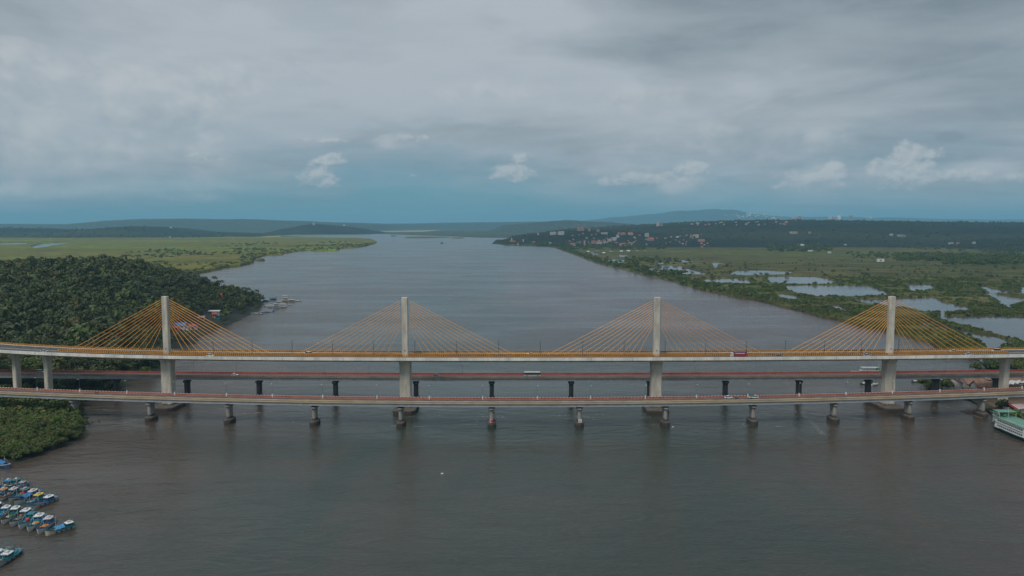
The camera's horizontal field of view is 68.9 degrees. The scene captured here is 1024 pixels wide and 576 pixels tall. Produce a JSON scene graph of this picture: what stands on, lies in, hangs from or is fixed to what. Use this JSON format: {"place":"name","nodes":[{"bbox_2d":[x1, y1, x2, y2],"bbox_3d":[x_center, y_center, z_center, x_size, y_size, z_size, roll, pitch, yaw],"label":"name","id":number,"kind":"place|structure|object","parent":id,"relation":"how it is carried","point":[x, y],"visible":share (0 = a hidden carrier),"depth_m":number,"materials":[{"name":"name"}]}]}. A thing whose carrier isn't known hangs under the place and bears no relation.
{"place":"outdoors","nodes":[
{"label":"outdoors","id":0,"kind":"place"},
{"bbox_2d":[31,242,67,247],"bbox_3d":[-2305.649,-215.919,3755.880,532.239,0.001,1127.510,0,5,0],"label":"pond","id":1,"kind":"structure","parent":0,"point":[43,245],"depth_m":3856.19,"materials":[{"name":"liquid"}]},
{"bbox_2d":[0,273,264,462],"bbox_3d":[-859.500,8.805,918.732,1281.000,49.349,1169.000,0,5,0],"label":"terrain","id":2,"kind":"structure","parent":0,"point":[235,316],"depth_m":726.20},
{"bbox_2d":[0,362,11,383],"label":"forest tree","id":3,"kind":"object","parent":2,"relation":"on","point":[4,365],"visible":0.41,"depth_m":506.06,"materials":[{"name":"green plant"}]},
{"bbox_2d":[1,448,13,457],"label":"mangrove tree","id":4,"kind":"object","parent":2,"relation":"on","point":[5,453],"visible":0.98,"depth_m":351.54,"materials":[{"name":"green plant"}]},
{"bbox_2d":[4,417,17,423],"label":"mangrove tree","id":5,"kind":"object","parent":2,"relation":"on","point":[13,420],"visible":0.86,"depth_m":404.02,"materials":[{"name":"green plant"}]},
{"bbox_2d":[3,443,19,454],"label":"mangrove tree","id":6,"kind":"object","parent":2,"relation":"on","point":[15,445],"visible":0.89,"depth_m":355.67,"materials":[{"name":"green plant"}]},
{"bbox_2d":[4,439,27,447],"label":"mangrove tree","id":7,"kind":"object","parent":2,"relation":"on","point":[19,442],"visible":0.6,"depth_m":360.28,"materials":[{"name":"green plant"}]},
{"bbox_2d":[11,452,21,459],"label":"mangrove tree","id":8,"kind":"object","parent":2,"relation":"on","point":[15,455],"visible":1,"depth_m":351.10,"materials":[{"name":"green plant"}]},
{"bbox_2d":[9,332,39,343],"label":"forest tree","id":9,"kind":"object","parent":2,"relation":"on","point":[22,338],"visible":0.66,"depth_m":596.22,"materials":[{"name":"green plant"}]},
{"bbox_2d":[9,356,42,383],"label":"forest tree","id":10,"kind":"object","parent":2,"relation":"on","point":[25,361],"visible":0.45,"depth_m":502.70,"materials":[{"name":"green plant"}]},
{"bbox_2d":[11,358,41,383],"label":"forest tree","id":11,"kind":"object","parent":2,"relation":"on","point":[38,359],"visible":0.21,"depth_m":503.00,"materials":[{"name":"green plant"}]},
{"bbox_2d":[21,431,36,438],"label":"mangrove tree","id":12,"kind":"object","parent":2,"relation":"on","point":[28,435],"visible":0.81,"depth_m":374.74,"materials":[{"name":"green plant"}]},
{"bbox_2d":[26,414,43,420],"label":"mangrove tree","id":13,"kind":"object","parent":2,"relation":"on","point":[33,417],"visible":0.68,"depth_m":409.74,"materials":[{"name":"green plant"}]},
{"bbox_2d":[30,438,45,445],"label":"mangrove tree","id":14,"kind":"object","parent":2,"relation":"on","point":[34,441],"visible":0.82,"depth_m":365.12,"materials":[{"name":"green plant"}]},
{"bbox_2d":[33,378,43,385],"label":"forest tree","id":15,"kind":"object","parent":2,"relation":"on","point":[40,382],"visible":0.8,"depth_m":496.28,"materials":[{"name":"green plant"}]},
{"bbox_2d":[32,442,46,451],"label":"mangrove tree","id":16,"kind":"object","parent":2,"relation":"on","point":[38,445],"visible":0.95,"depth_m":364.19,"materials":[{"name":"green plant"}]},
{"bbox_2d":[32,418,49,426],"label":"mangrove tree","id":17,"kind":"object","parent":2,"relation":"on","point":[40,423],"visible":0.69,"depth_m":396.39,"materials":[{"name":"green plant"}]},
{"bbox_2d":[0,397,84,413],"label":"mangrove thicket","id":18,"kind":"object","parent":2,"relation":"on","point":[43,405],"visible":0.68,"depth_m":439.99,"materials":[{"name":"green plant"}]},
{"bbox_2d":[32,337,60,345],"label":"forest tree","id":19,"kind":"object","parent":2,"relation":"on","point":[46,341],"visible":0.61,"depth_m":583.65,"materials":[{"name":"green plant"}]},
{"bbox_2d":[39,434,57,448],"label":"mangrove tree","id":20,"kind":"object","parent":2,"relation":"on","point":[48,440],"visible":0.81,"depth_m":370.58,"materials":[{"name":"green plant"}]},
{"bbox_2d":[30,357,68,369],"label":"forest tree","id":21,"kind":"object","parent":2,"relation":"on","point":[55,365],"visible":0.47,"depth_m":511.93,"materials":[{"name":"green plant"}]},
{"bbox_2d":[48,415,65,422],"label":"mangrove tree","id":22,"kind":"object","parent":2,"relation":"on","point":[54,418],"visible":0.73,"depth_m":403.23,"materials":[{"name":"green plant"}]},
{"bbox_2d":[49,424,66,430],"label":"mangrove tree","id":23,"kind":"object","parent":2,"relation":"on","point":[58,426],"visible":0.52,"depth_m":391.07,"materials":[{"name":"green plant"}]},
{"bbox_2d":[54,428,70,436],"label":"mangrove tree","id":24,"kind":"object","parent":2,"relation":"on","point":[63,432],"visible":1,"depth_m":381.12,"materials":[{"name":"green plant"}]},
{"bbox_2d":[58,379,78,386],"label":"forest tree","id":25,"kind":"object","parent":2,"relation":"on","point":[63,381],"visible":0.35,"depth_m":496.07,"materials":[{"name":"green plant"}]},
{"bbox_2d":[62,424,77,430],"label":"mangrove tree","id":26,"kind":"object","parent":2,"relation":"on","point":[71,426],"visible":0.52,"depth_m":389.68,"materials":[{"name":"green plant"}]},
{"bbox_2d":[70,416,79,424],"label":"mangrove tree","id":27,"kind":"object","parent":2,"relation":"on","point":[74,419],"visible":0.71,"depth_m":402.84,"materials":[{"name":"green plant"}]},
{"bbox_2d":[62,357,95,382],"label":"forest tree","id":28,"kind":"object","parent":2,"relation":"on","point":[73,361],"visible":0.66,"depth_m":512.59,"materials":[{"name":"green plant"}]},
{"bbox_2d":[69,366,107,388],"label":"forest tree","id":29,"kind":"object","parent":2,"relation":"on","point":[95,380],"visible":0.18,"depth_m":493.04,"materials":[{"name":"green plant"}]},
{"bbox_2d":[84,337,103,346],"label":"forest tree","id":30,"kind":"object","parent":2,"relation":"on","point":[95,341],"visible":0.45,"depth_m":596.59,"materials":[{"name":"green plant"}]},
{"bbox_2d":[87,358,112,367],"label":"forest tree","id":31,"kind":"object","parent":2,"relation":"on","point":[101,363],"visible":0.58,"depth_m":518.97,"materials":[{"name":"green plant"}]},
{"bbox_2d":[90,365,117,387],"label":"forest tree","id":32,"kind":"object","parent":2,"relation":"on","point":[97,368],"visible":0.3,"depth_m":500.14,"materials":[{"name":"green plant"}]},
{"bbox_2d":[103,380,124,390],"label":"forest tree","id":33,"kind":"object","parent":2,"relation":"on","point":[109,385],"visible":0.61,"depth_m":489.66,"materials":[{"name":"green plant"}]},
{"bbox_2d":[102,359,126,370],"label":"forest tree","id":34,"kind":"object","parent":2,"relation":"on","point":[117,362],"visible":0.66,"depth_m":527.25,"materials":[{"name":"green plant"}]},
{"bbox_2d":[106,337,127,346],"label":"forest tree","id":35,"kind":"object","parent":2,"relation":"on","point":[115,341],"visible":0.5,"depth_m":597.23,"materials":[{"name":"green plant"}]},
{"bbox_2d":[119,362,136,370],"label":"forest tree","id":36,"kind":"object","parent":2,"relation":"on","point":[127,366],"visible":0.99,"depth_m":538.77,"materials":[{"name":"green plant"}]},
{"bbox_2d":[0,254,264,348],"bbox_3d":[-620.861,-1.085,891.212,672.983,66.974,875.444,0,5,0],"label":"forest","id":37,"kind":"object","parent":2,"relation":"on","point":[55,288],"visible":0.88,"depth_m":794.20,"materials":[{"name":"green plant"}]},
{"bbox_2d":[131,341,150,367],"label":"forest tree","id":38,"kind":"object","parent":2,"relation":"on","point":[142,345],"visible":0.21,"depth_m":560.97,"materials":[{"name":"green plant"}]},
{"bbox_2d":[170,322,186,329],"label":"house","id":39,"kind":"structure","parent":2,"relation":"on","point":[181,325],"depth_m":739.01,"materials":[{"name":"white"}]},
{"bbox_2d":[0,226,293,237],"bbox_3d":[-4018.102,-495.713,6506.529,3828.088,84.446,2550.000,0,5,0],"label":"hill","id":40,"kind":"structure","parent":0,"point":[135,231],"depth_m":5889.96,"materials":[{"name":"green plant"}]},
{"bbox_2d":[0,219,407,230],"bbox_3d":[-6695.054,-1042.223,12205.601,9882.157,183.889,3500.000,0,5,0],"label":"hill","id":41,"kind":"structure","parent":0,"point":[236,225],"depth_m":11129.42,"materials":[{"name":"plant"}]},
{"bbox_2d":[266,224,391,233],"bbox_3d":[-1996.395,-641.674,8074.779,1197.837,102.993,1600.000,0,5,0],"label":"hill","id":42,"kind":"structure","parent":0,"point":[318,229],"depth_m":7555.26,"materials":[{"name":"green plant"}]},
{"bbox_2d":[382,230,435,231],"bbox_3d":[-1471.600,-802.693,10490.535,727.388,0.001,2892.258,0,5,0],"label":"field","id":43,"kind":"structure","parent":0,"point":[410,231],"depth_m":9716.98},
{"bbox_2d":[391,221,614,228],"bbox_3d":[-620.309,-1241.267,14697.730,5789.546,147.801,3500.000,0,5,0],"label":"hill","id":44,"kind":"structure","parent":0,"point":[476,225],"depth_m":13604.20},
{"bbox_2d":[0,234,1023,575],"bbox_3d":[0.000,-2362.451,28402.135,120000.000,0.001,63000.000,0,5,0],"label":"water","id":45,"kind":"structure","parent":0,"point":[934,488],"depth_m":356.36,"materials":[{"name":"liquid"}]},
{"bbox_2d":[0,457,10,467],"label":"fishing boat","id":46,"kind":"object","parent":45,"relation":"on","point":[3,464],"visible":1,"depth_m":343.02,"materials":[{"name":"blue paint"}]},
{"bbox_2d":[0,500,12,517],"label":"fishing boat","id":47,"kind":"object","parent":45,"relation":"on","point":[4,509],"visible":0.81,"depth_m":287.82,"materials":[{"name":"white paint"}]},
{"bbox_2d":[0,542,13,552],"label":"fishing boat","id":48,"kind":"object","parent":45,"relation":"on","point":[4,548],"visible":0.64,"depth_m":255.50,"materials":[{"name":"white paint"}]},
{"bbox_2d":[0,477,13,488],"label":"fishing boat","id":49,"kind":"object","parent":45,"relation":"on","point":[6,481],"visible":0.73,"depth_m":317.70,"materials":[{"name":"blue paint"}]},
{"bbox_2d":[0,484,21,501],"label":"fishing boat","id":50,"kind":"object","parent":45,"relation":"on","point":[5,496],"visible":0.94,"depth_m":306.99,"materials":[{"name":"white paint"}]},
{"bbox_2d":[0,544,23,566],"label":"fishing boat","id":51,"kind":"object","parent":45,"relation":"on","point":[6,556],"visible":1,"depth_m":248.29,"materials":[{"name":"teal paint"}]},
{"bbox_2d":[0,503,23,524],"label":"fishing boat","id":52,"kind":"object","parent":45,"relation":"on","point":[8,516],"visible":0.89,"depth_m":285.58,"materials":[{"name":"white paint"}]},
{"bbox_2d":[5,475,23,487],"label":"fishing boat","id":53,"kind":"object","parent":45,"relation":"on","point":[15,481],"visible":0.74,"depth_m":318.66,"materials":[{"name":"metal"}]},
{"bbox_2d":[8,485,32,502],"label":"fishing boat","id":54,"kind":"object","parent":45,"relation":"on","point":[22,490],"visible":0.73,"depth_m":305.34,"materials":[{"name":"blue paint"}]},
{"bbox_2d":[9,505,34,526],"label":"fishing boat","id":55,"kind":"object","parent":45,"relation":"on","point":[14,521],"visible":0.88,"depth_m":281.88,"materials":[{"name":"white paint"}]},
{"bbox_2d":[14,478,29,487],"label":"fishing boat","id":56,"kind":"object","parent":45,"relation":"on","point":[23,484],"visible":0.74,"depth_m":316.62,"materials":[{"name":"grey paint"}]},
{"bbox_2d":[13,486,42,504],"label":"fishing boat","id":57,"kind":"object","parent":45,"relation":"on","point":[23,498],"visible":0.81,"depth_m":302.40,"materials":[{"name":"blue paint"}]},
{"bbox_2d":[18,508,39,529],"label":"fishing boat","id":58,"kind":"object","parent":45,"relation":"on","point":[23,523],"visible":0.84,"depth_m":279.21,"materials":[{"name":"teal paint"}]},
{"bbox_2d":[21,490,47,507],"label":"fishing boat","id":59,"kind":"object","parent":45,"relation":"on","point":[39,495],"visible":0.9,"depth_m":300.63,"materials":[{"name":"teal paint"}]},
{"bbox_2d":[26,510,46,531],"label":"fishing boat","id":60,"kind":"object","parent":45,"relation":"on","point":[35,522],"visible":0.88,"depth_m":278.26,"materials":[{"name":"white paint"}]},
{"bbox_2d":[27,492,58,508],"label":"fishing boat","id":61,"kind":"object","parent":45,"relation":"on","point":[48,499],"visible":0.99,"depth_m":298.63,"materials":[{"name":"blue paint"}]},
{"bbox_2d":[36,512,55,533],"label":"fishing boat","id":62,"kind":"object","parent":45,"relation":"on","point":[47,522],"visible":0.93,"depth_m":276.68,"materials":[{"name":"blue paint"}]},
{"bbox_2d":[44,517,75,535],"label":"fishing boat","id":63,"kind":"object","parent":45,"relation":"on","point":[67,525],"visible":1,"depth_m":271.16,"materials":[{"name":"teal paint"}]},
{"bbox_2d":[0,296,1023,414],"bbox_3d":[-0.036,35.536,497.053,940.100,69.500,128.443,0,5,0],"label":"cable stayed bridge","id":64,"kind":"structure","parent":45,"relation":"on","point":[889,356],"depth_m":446.27,"materials":[{"name":"concrete"}]},
{"bbox_2d":[730,351,746,356],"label":"truck","id":65,"kind":"object","parent":64,"relation":"on","point":[738,354],"visible":0.94,"depth_m":438.29,"materials":[{"name":"red paint"}]},
{"bbox_2d":[0,387,1023,427],"bbox_3d":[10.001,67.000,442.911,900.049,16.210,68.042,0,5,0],"label":"road bridge","id":66,"kind":"structure","parent":45,"relation":"in","point":[907,398],"depth_m":418.35,"materials":[{"name":"grey concrete"}]},
{"bbox_2d":[0,369,1023,396],"bbox_3d":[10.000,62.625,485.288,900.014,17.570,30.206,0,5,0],"label":"road bridge","id":67,"kind":"structure","parent":45,"relation":"in","point":[725,378],"depth_m":476.34,"materials":[{"name":"grey concrete"}]},
{"bbox_2d":[524,371,540,375],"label":"bus","id":68,"kind":"object","parent":67,"relation":"on","point":[531,373],"visible":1,"depth_m":472.37,"materials":[{"name":"silver metal"}]},
{"bbox_2d":[859,367,880,370],"bbox_3d":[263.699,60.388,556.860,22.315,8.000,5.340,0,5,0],"label":"bus","id":69,"kind":"object","parent":67,"relation":"on","point":[876,369],"visible":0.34,"depth_m":555.84,"materials":[{"name":"white paint"}]},
{"bbox_2d":[991,409,1023,440],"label":"passenger ferry","id":70,"kind":"object","parent":45,"relation":"on","point":[1011,425],"visible":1,"depth_m":397.83,"materials":[{"name":"white metal"}]},
{"bbox_2d":[0,0,1023,223],"label":"sky","id":71,"kind":"structure","parent":0,"point":[346,111],"materials":[{"name":"grey"}]},
{"bbox_2d":[483,220,635,232],"bbox_3d":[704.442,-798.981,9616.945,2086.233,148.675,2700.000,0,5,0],"label":"hill","id":72,"kind":"structure","parent":0,"point":[535,227],"depth_m":8814.83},
{"bbox_2d":[492,229,663,243],"bbox_3d":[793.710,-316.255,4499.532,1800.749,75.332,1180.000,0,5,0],"label":"hill","id":73,"kind":"structure","parent":0,"point":[545,237],"depth_m":4132.95,"materials":[{"name":"green plant"}]},
{"bbox_2d":[218,229,1023,419],"bbox_3d":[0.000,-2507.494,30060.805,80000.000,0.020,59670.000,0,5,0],"label":"ground","id":74,"kind":"structure","parent":0,"point":[479,233],"depth_m":7228.06,"materials":[{"name":"plant"}]},
{"bbox_2d":[0,237,376,274],"bbox_3d":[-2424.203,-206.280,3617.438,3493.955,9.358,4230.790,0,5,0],"label":"grassland","id":75,"kind":"structure","parent":74,"relation":"on","point":[94,247],"depth_m":3236.91,"materials":[{"name":"plant"}]},
{"bbox_2d":[47,241,367,270],"bbox_3d":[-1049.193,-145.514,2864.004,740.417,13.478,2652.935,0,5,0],"label":"mangrove thicket","id":76,"kind":"object","parent":74,"relation":"on","point":[200,253],"visible":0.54,"depth_m":2714.58,"materials":[{"name":"green plant"}]},
{"bbox_2d":[191,242,372,271],"bbox_3d":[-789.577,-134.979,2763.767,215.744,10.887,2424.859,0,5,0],"label":"mangrove thicket","id":77,"kind":"object","parent":74,"relation":"on","point":[241,260],"visible":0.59,"depth_m":2330.80,"materials":[{"name":"green plant"}]},
{"bbox_2d":[0,219,1023,253],"bbox_3d":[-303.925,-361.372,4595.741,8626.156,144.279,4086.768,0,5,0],"label":"woods","id":78,"kind":"object","parent":74,"relation":"on","point":[962,248],"visible":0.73,"depth_m":4247.62,"materials":[{"name":"green plant"}]},
{"bbox_2d":[556,246,764,297],"bbox_3d":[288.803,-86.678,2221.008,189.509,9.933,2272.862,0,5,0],"label":"mangrove thicket","id":79,"kind":"object","parent":74,"relation":"on","point":[595,258],"visible":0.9,"depth_m":1455.11,"materials":[{"name":"green plant"}]},
{"bbox_2d":[498,239,1023,289],"bbox_3d":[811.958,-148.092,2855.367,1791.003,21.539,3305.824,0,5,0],"label":"woods","id":80,"kind":"object","parent":74,"relation":"on","point":[975,258],"visible":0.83,"depth_m":2121.38,"materials":[{"name":"green plant"}]},
{"bbox_2d":[557,247,1023,348],"bbox_3d":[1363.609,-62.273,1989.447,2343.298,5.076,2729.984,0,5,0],"label":"mangrove thicket","id":81,"kind":"object","parent":74,"relation":"on","point":[735,257],"visible":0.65,"depth_m":1831.19,"materials":[{"name":"plant"}]},
{"bbox_2d":[662,275,1023,347],"bbox_3d":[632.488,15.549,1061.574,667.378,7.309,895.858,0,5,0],"label":"mangrove thicket","id":82,"kind":"object","parent":74,"relation":"on","point":[857,309],"visible":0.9,"depth_m":1027.95,"materials":[{"name":"green plant"}]},
{"bbox_2d":[969,362,982,369],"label":"shade tree","id":83,"kind":"object","parent":74,"relation":"on","point":[975,365],"visible":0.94,"depth_m":562.53,"materials":[{"name":"green plant"}]},
{"bbox_2d":[985,361,998,369],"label":"shade tree","id":84,"kind":"object","parent":74,"relation":"on","point":[993,364],"visible":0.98,"depth_m":567.77,"materials":[{"name":"green plant"}]},
{"bbox_2d":[1006,408,1023,417],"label":"shade tree","id":85,"kind":"object","parent":74,"relation":"on","point":[1018,414],"visible":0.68,"depth_m":421.75,"materials":[{"name":"green plant"}]},
{"bbox_2d":[659,265,681,268],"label":"pond","id":86,"kind":"structure","parent":0,"point":[670,267],"depth_m":1869.50,"materials":[{"name":"liquid"}]},
{"bbox_2d":[649,267,706,273],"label":"pond","id":87,"kind":"structure","parent":0,"point":[688,270],"depth_m":1752.33,"materials":[{"name":"liquid"}]},
{"bbox_2d":[702,278,737,282],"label":"pond","id":88,"kind":"structure","parent":0,"point":[721,280],"depth_m":1473.03,"materials":[{"name":"liquid"}]},
{"bbox_2d":[727,279,750,283],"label":"pond","id":89,"kind":"structure","parent":0,"point":[739,280],"depth_m":1446.97,"materials":[{"name":"liquid"}]},
{"bbox_2d":[730,270,793,274],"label":"pond","id":90,"kind":"structure","parent":0,"point":[747,272],"depth_m":1680.71,"materials":[{"name":"liquid"}]},
{"bbox_2d":[535,220,1023,247],"bbox_3d":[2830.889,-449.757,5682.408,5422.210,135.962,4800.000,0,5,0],"label":"hill","id":91,"kind":"structure","parent":0,"point":[773,234],"depth_m":4108.97,"materials":[{"name":"green plant"}]},
{"bbox_2d":[778,294,797,299],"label":"pond","id":92,"kind":"structure","parent":0,"point":[789,296],"depth_m":1131.51,"materials":[{"name":"liquid"}]},
{"bbox_2d":[766,276,837,283],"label":"pond","id":93,"kind":"structure","parent":0,"point":[798,279],"depth_m":1472.39,"materials":[{"name":"liquid"}]},
{"bbox_2d":[583,209,1023,224],"bbox_3d":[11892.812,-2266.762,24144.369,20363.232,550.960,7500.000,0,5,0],"label":"mountain","id":94,"kind":"structure","parent":0,"point":[696,215],"depth_m":22256.89,"materials":[{"name":"plant"}]},
{"bbox_2d":[815,301,852,311],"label":"pond","id":95,"kind":"structure","parent":0,"point":[838,306],"depth_m":996.00,"materials":[{"name":"liquid"}]},
{"bbox_2d":[780,285,893,295],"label":"pond","id":96,"kind":"structure","parent":0,"point":[840,290],"depth_m":1251.05,"materials":[{"name":"liquid"}]},
{"bbox_2d":[901,284,935,290],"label":"pond","id":97,"kind":"structure","parent":0,"point":[919,286],"depth_m":1309.95,"materials":[{"name":"liquid"}]},
{"bbox_2d":[854,297,1023,340],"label":"pond","id":98,"kind":"structure","parent":0,"point":[1011,326],"depth_m":880.04,"materials":[{"name":"liquid"}]},
{"bbox_2d":[921,321,1012,364],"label":"pond","id":99,"kind":"structure","parent":0,"point":[990,341],"depth_m":720.04,"materials":[{"name":"liquid"}]},
{"bbox_2d":[923,237,1023,253],"bbox_3d":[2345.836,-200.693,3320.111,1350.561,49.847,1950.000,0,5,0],"label":"hill","id":100,"kind":"structure","parent":0,"point":[995,245],"depth_m":3341.71,"materials":[{"name":"green plant"}]},
{"bbox_2d":[960,408,989,417],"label":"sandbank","id":101,"kind":"structure","parent":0,"point":[969,411],"depth_m":443.52,"materials":[{"name":"sand"}]},
{"bbox_2d":[939,369,1023,417],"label":"ground","id":102,"kind":"structure","parent":0,"point":[1011,400],"depth_m":465.25,"materials":[{"name":"soil"}]},
{"bbox_2d":[939,379,954,389],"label":"shade tree","id":103,"kind":"object","parent":102,"relation":"on","point":[946,382],"visible":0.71,"depth_m":495.55,"materials":[{"name":"green plant"}]},
{"bbox_2d":[943,379,963,389],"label":"shed","id":104,"kind":"structure","parent":102,"relation":"on","point":[958,383],"depth_m":495.38,"materials":[{"name":"grey metal"}]},
{"bbox_2d":[959,378,984,386],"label":"shed","id":105,"kind":"structure","parent":102,"relation":"on","point":[967,381],"depth_m":505.67,"materials":[{"name":"brown tile"}]},
{"bbox_2d":[970,381,991,388],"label":"shed","id":106,"kind":"structure","parent":102,"relation":"on","point":[977,384],"depth_m":494.80,"materials":[{"name":"brown tile"}]},
{"bbox_2d":[995,398,1008,407],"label":"shade tree","id":107,"kind":"object","parent":102,"relation":"on","point":[1002,402],"visible":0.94,"depth_m":447.99,"materials":[{"name":"green plant"}]},
{"bbox_2d":[1003,403,1023,413],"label":"striped shed","id":108,"kind":"structure","parent":102,"relation":"on","point":[1019,406],"depth_m":434.86,"materials":[{"name":"red paint"}]},
{"bbox_2d":[977,285,1023,293],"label":"pond","id":109,"kind":"structure","parent":0,"point":[992,290],"depth_m":1232.27,"materials":[{"name":"liquid"}]},
{"bbox_2d":[982,293,1023,307],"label":"pond","id":110,"kind":"structure","parent":0,"point":[1013,298],"depth_m":1101.68,"materials":[{"name":"liquid"}]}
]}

